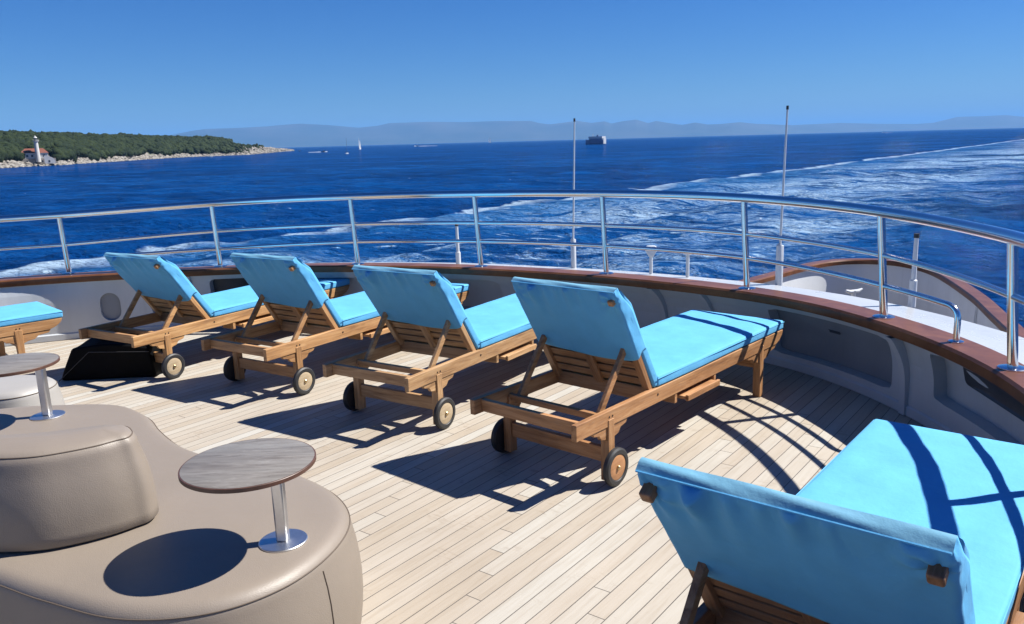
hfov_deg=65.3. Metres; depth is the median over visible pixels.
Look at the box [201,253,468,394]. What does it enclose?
sun lounger
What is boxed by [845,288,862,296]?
mooring cleat
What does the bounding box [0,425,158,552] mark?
sofa backrest
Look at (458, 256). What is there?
short aerial
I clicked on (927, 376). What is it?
bulwark
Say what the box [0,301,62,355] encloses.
sun lounger
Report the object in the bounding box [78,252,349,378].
sun lounger
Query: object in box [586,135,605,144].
ferry
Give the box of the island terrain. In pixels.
[6,147,293,160]
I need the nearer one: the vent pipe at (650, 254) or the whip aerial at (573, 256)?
the vent pipe at (650, 254)
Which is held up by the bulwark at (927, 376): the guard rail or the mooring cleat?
the guard rail
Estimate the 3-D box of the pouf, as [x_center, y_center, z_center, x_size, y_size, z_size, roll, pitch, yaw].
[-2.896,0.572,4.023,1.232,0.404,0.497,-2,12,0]
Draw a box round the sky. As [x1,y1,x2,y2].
[0,0,1023,135]
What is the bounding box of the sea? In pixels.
[0,128,1023,327]
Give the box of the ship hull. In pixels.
[344,262,1023,364]
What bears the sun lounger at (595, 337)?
on the deck
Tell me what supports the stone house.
on the island terrain
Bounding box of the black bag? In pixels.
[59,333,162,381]
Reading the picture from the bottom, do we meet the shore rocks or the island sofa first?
the island sofa
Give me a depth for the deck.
3.80 m
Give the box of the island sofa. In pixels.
[0,404,362,623]
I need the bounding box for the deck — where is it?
[5,326,1023,623]
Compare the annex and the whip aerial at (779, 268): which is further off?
the annex
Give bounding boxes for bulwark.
[0,263,1023,444]
[739,258,1023,337]
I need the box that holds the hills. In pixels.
[173,115,1023,147]
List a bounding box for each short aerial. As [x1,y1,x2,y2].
[455,224,460,263]
[908,233,919,306]
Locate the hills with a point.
(297, 135)
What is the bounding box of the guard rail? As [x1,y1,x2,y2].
[0,189,1023,371]
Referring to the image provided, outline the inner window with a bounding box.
[963,367,1023,421]
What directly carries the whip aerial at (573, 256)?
on the ship hull
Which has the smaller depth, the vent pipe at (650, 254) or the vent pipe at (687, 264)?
the vent pipe at (687, 264)
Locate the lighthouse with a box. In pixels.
[32,136,40,161]
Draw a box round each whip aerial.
[571,118,575,267]
[775,106,788,285]
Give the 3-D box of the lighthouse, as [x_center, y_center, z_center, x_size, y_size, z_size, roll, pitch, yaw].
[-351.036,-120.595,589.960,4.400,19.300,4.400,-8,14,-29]
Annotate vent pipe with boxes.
[645,245,655,273]
[684,253,690,276]
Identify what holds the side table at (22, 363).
on the island sofa
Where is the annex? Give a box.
[44,155,55,163]
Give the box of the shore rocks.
[0,146,292,167]
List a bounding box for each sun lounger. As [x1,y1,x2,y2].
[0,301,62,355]
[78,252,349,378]
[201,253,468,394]
[322,265,536,428]
[470,277,782,486]
[635,419,1023,623]
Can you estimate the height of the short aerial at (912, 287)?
0.452 m
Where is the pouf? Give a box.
[0,375,64,408]
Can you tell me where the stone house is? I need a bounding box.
[21,148,55,163]
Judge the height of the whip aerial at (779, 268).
1.257 m
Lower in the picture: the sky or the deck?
the deck
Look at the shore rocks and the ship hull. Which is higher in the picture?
the shore rocks
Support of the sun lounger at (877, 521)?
on the deck
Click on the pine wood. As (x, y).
(65, 146)
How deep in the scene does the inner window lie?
3.57 m
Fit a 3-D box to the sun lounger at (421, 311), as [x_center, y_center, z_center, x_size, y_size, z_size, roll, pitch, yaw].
[-0.222,0.032,5.040,0.705,0.852,2.075,6,14,33]
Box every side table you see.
[0,353,65,420]
[178,438,315,552]
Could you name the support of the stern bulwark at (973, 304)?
attached to the lower deck
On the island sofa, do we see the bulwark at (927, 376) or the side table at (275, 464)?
the side table at (275, 464)
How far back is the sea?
120.83 m
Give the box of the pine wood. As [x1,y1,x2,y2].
[0,129,263,162]

